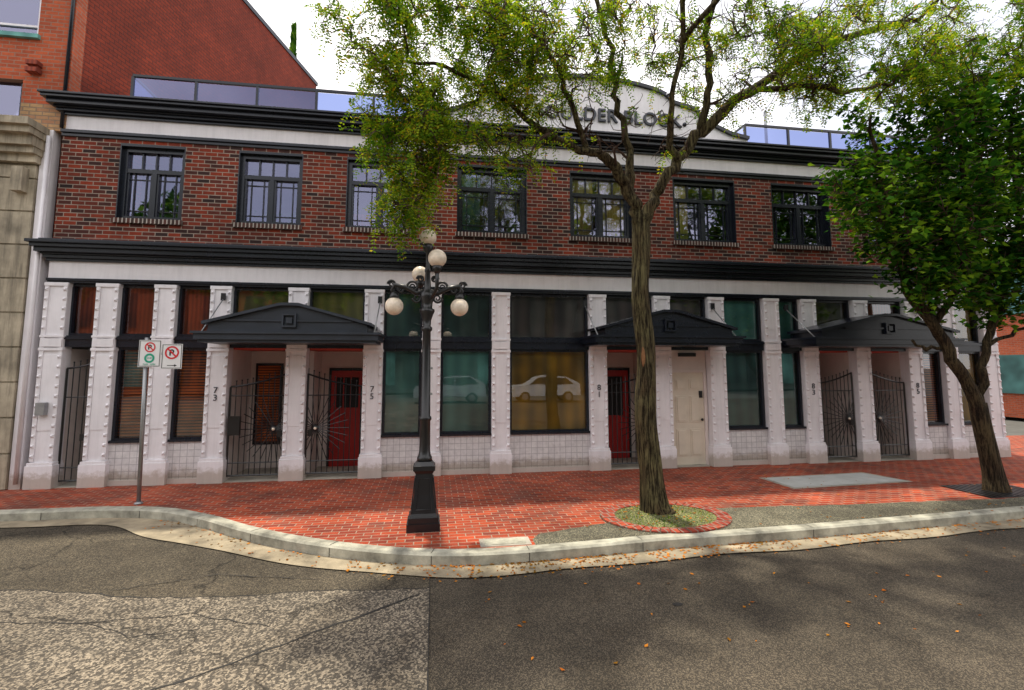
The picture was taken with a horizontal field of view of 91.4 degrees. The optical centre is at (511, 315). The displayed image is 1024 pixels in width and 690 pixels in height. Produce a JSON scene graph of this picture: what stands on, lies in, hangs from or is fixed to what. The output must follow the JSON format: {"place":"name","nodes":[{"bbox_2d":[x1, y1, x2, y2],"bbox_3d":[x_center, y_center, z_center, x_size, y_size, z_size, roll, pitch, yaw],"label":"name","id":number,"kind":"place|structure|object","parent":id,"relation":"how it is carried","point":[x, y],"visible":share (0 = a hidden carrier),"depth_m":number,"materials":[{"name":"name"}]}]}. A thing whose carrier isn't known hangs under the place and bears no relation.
{"place":"outdoors","nodes":[
{"label":"outdoors","id":0,"kind":"place"},
{"bbox_2d":[0,588,428,689],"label":"worn road surface","id":1,"kind":"object","parent":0,"point":[385,648],"visible":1,"depth_m":4.14,"materials":[{"name":"grey asphalt"}]},
{"bbox_2d":[0,574,429,689],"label":"road cracks","id":2,"kind":"object","parent":1,"relation":"on","point":[182,680],"visible":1,"depth_m":4.48,"materials":[{"name":"black asphalt"}]},
{"bbox_2d":[0,435,1023,548],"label":"sidewalk","id":3,"kind":"structure","parent":0,"point":[473,509],"depth_m":8.25,"materials":[{"name":"red brick"}]},
{"bbox_2d":[134,338,182,504],"bbox_3d":[-5.644,1.648,7.957,0.640,2.601,0.119,1,-6,-9],"label":"no parking sign","id":4,"kind":"object","parent":3,"relation":"on","point":[150,354],"visible":1,"depth_m":7.98,"materials":[{"name":"metal"}]},
{"bbox_2d":[0,0,317,489],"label":"brick apartment building","id":5,"kind":"structure","parent":3,"relation":"on","point":[103,46],"depth_m":9.54,"materials":[{"name":"red brick"}]},
{"bbox_2d":[385,229,467,532],"bbox_3d":[-1.185,0.800,6.885,0.972,4.075,0.787,-3,-6,28],"label":"street lamp","id":6,"kind":"object","parent":3,"relation":"on","point":[423,515],"visible":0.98,"depth_m":6.80,"materials":[{"name":"black metal"}]},
{"bbox_2d":[53,154,914,487],"bbox_3d":[0.962,0.158,15.073,20.500,6.980,9.000,1,-6,-9],"label":"interior structure","id":7,"kind":"object","parent":3,"relation":"on","point":[249,364],"visible":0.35,"depth_m":10.82,"materials":[{"name":"black"}]},
{"bbox_2d":[130,74,949,153],"bbox_3d":[1.655,-4.368,13.126,19.510,1.600,3.030,1,-6,-9],"label":"roof guard rail","id":8,"kind":"object","parent":7,"relation":"on","point":[222,91],"visible":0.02,"depth_m":10.67,"materials":[{"name":"blue glass"}]},
{"bbox_2d":[479,537,531,546],"bbox_3d":[-0.086,2.777,6.121,0.620,0.030,0.270,1,-6,-9],"label":"utility cover","id":9,"kind":"object","parent":3,"relation":"on","point":[495,542],"visible":0.89,"depth_m":6.11,"materials":[{"name":"concrete"}]},
{"bbox_2d":[34,116,982,485],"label":"walls","id":10,"kind":"structure","parent":3,"relation":"on","point":[88,180],"depth_m":10.12,"materials":[{"name":"brown brick"}]},
{"bbox_2d":[58,359,909,481],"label":"iron gates","id":11,"kind":"object","parent":10,"relation":"attached to","point":[234,426],"visible":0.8,"depth_m":9.71,"materials":[{"name":"black metal"}]},
{"bbox_2d":[24,89,992,284],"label":"cornices","id":12,"kind":"object","parent":10,"relation":"attached to","point":[97,105],"visible":0.49,"depth_m":9.99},
{"bbox_2d":[111,143,920,253],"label":"windows","id":13,"kind":"structure","parent":10,"relation":"attached to","point":[272,199],"depth_m":10.91,"materials":[{"name":"glass"}]},
{"bbox_2d":[22,282,1010,489],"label":"pilasters","id":14,"kind":"object","parent":10,"relation":"attached to","point":[41,469],"visible":0.79,"depth_m":9.94,"materials":[{"name":"white paint"}]},
{"bbox_2d":[64,284,981,442],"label":"storefront frames","id":15,"kind":"structure","parent":10,"relation":"attached to","point":[72,338],"depth_m":10.23,"materials":[{"name":"black metal"}]},
{"bbox_2d":[75,287,975,437],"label":"window shades","id":16,"kind":"object","parent":15,"relation":"attached to","point":[548,390],"depth_m":10.43,"materials":[{"name":"teal fabric"}]},
{"bbox_2d":[189,293,967,348],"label":"entrance canopies","id":17,"kind":"object","parent":15,"relation":"attached to","point":[282,323],"visible":0.93,"depth_m":9.79,"materials":[{"name":"paint"}]},
{"bbox_2d":[450,73,749,141],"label":"parapet pediment","id":18,"kind":"structure","parent":10,"relation":"on","point":[643,104],"depth_m":11.36,"materials":[{"name":"white paint"}]},
{"bbox_2d":[534,103,681,127],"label":"parapet letters","id":19,"kind":"object","parent":18,"relation":"attached to","point":[609,115],"visible":0.6,"depth_m":11.21,"materials":[{"name":"black metal"}]},
{"bbox_2d":[671,350,709,467],"bbox_3d":[3.862,1.995,10.877,0.890,2.490,0.220,1,-6,-9],"label":"panel door","id":20,"kind":"structure","parent":10,"relation":"in","point":[690,416],"depth_m":10.94,"materials":[{"name":"beige wood"}]},
{"bbox_2d":[303,0,1023,514],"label":"honey locust tree","id":21,"kind":"object","parent":3,"relation":"on","point":[801,44],"visible":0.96,"depth_m":7.37,"materials":[{"name":"green plant"}]},
{"bbox_2d":[533,497,1023,544],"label":"boulevard strip","id":22,"kind":"object","parent":3,"relation":"on","point":[753,517],"visible":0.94,"depth_m":7.24,"materials":[{"name":"concrete"}]},
{"bbox_2d":[600,501,732,533],"bbox_3d":[2.192,2.848,7.156,1.880,0.054,1.500,1,-6,-9],"label":"tree pit","id":23,"kind":"object","parent":22,"relation":"on","point":[615,515],"visible":0.87,"depth_m":6.98,"materials":[{"name":"plant"}]},
{"bbox_2d":[761,472,912,488],"bbox_3d":[6.109,3.098,9.454,2.600,0.004,0.892,1,-6,-12],"label":"vault cover","id":24,"kind":"object","parent":3,"relation":"on","point":[824,480],"visible":1,"depth_m":9.36,"materials":[{"name":"metal"}]},
{"bbox_2d":[941,484,1023,497],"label":"tree grate","id":25,"kind":"object","parent":3,"relation":"on","point":[976,489],"visible":0.74,"depth_m":8.55,"materials":[{"name":"black metal"}]},
{"bbox_2d":[801,31,1023,492],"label":"maple tree","id":26,"kind":"object","parent":25,"relation":"on","point":[933,197],"visible":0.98,"depth_m":8.54,"materials":[{"name":"green plant"}]},
{"bbox_2d":[248,0,1023,240],"label":"sky","id":27,"kind":"structure","parent":0,"point":[279,15],"materials":[{"name":"white"}]},
{"bbox_2d":[428,528,1023,689],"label":"road","id":28,"kind":"structure","parent":0,"point":[591,631],"depth_m":4.47,"materials":[{"name":"grey asphalt"}]},
{"bbox_2d":[0,524,428,597],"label":"road patch","id":29,"kind":"object","parent":28,"relation":"on","point":[104,559],"visible":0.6,"depth_m":5.59,"materials":[{"name":"grey asphalt"}]},
{"bbox_2d":[0,506,1023,565],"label":"kerb","id":30,"kind":"structure","parent":28,"relation":"on","point":[371,553],"depth_m":6.41,"materials":[{"name":"concrete"}]},
{"bbox_2d":[0,518,1023,577],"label":"gutter","id":31,"kind":"object","parent":28,"relation":"on","point":[162,531],"visible":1,"depth_m":6.27,"materials":[{"name":"concrete"}]},
{"bbox_2d":[145,462,1023,669],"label":"fallen leaves","id":32,"kind":"object","parent":28,"relation":"on","point":[667,555],"visible":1,"depth_m":5.97,"materials":[{"name":"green plant"}]},
{"bbox_2d":[1005,417,1023,435],"bbox_3d":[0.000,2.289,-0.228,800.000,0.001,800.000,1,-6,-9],"label":"ground","id":33,"kind":"structure","parent":0,"point":[1014,426],"depth_m":19.00,"materials":[{"name":"grey concrete"}]},
{"bbox_2d":[289,22,296,57],"bbox_3d":[-10.559,-4.875,23.285,1.269,18.804,1.251,1,-6,-9],"label":"cypress tree","id":34,"kind":"object","parent":33,"relation":"on","point":[293,43],"visible":0.18,"depth_m":24.05,"materials":[{"name":"green plant"}]},
{"bbox_2d":[996,273,1023,417],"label":"brick corner building","id":35,"kind":"structure","parent":33,"relation":"on","point":[1011,356],"depth_m":20.92,"materials":[{"name":"red brick"}]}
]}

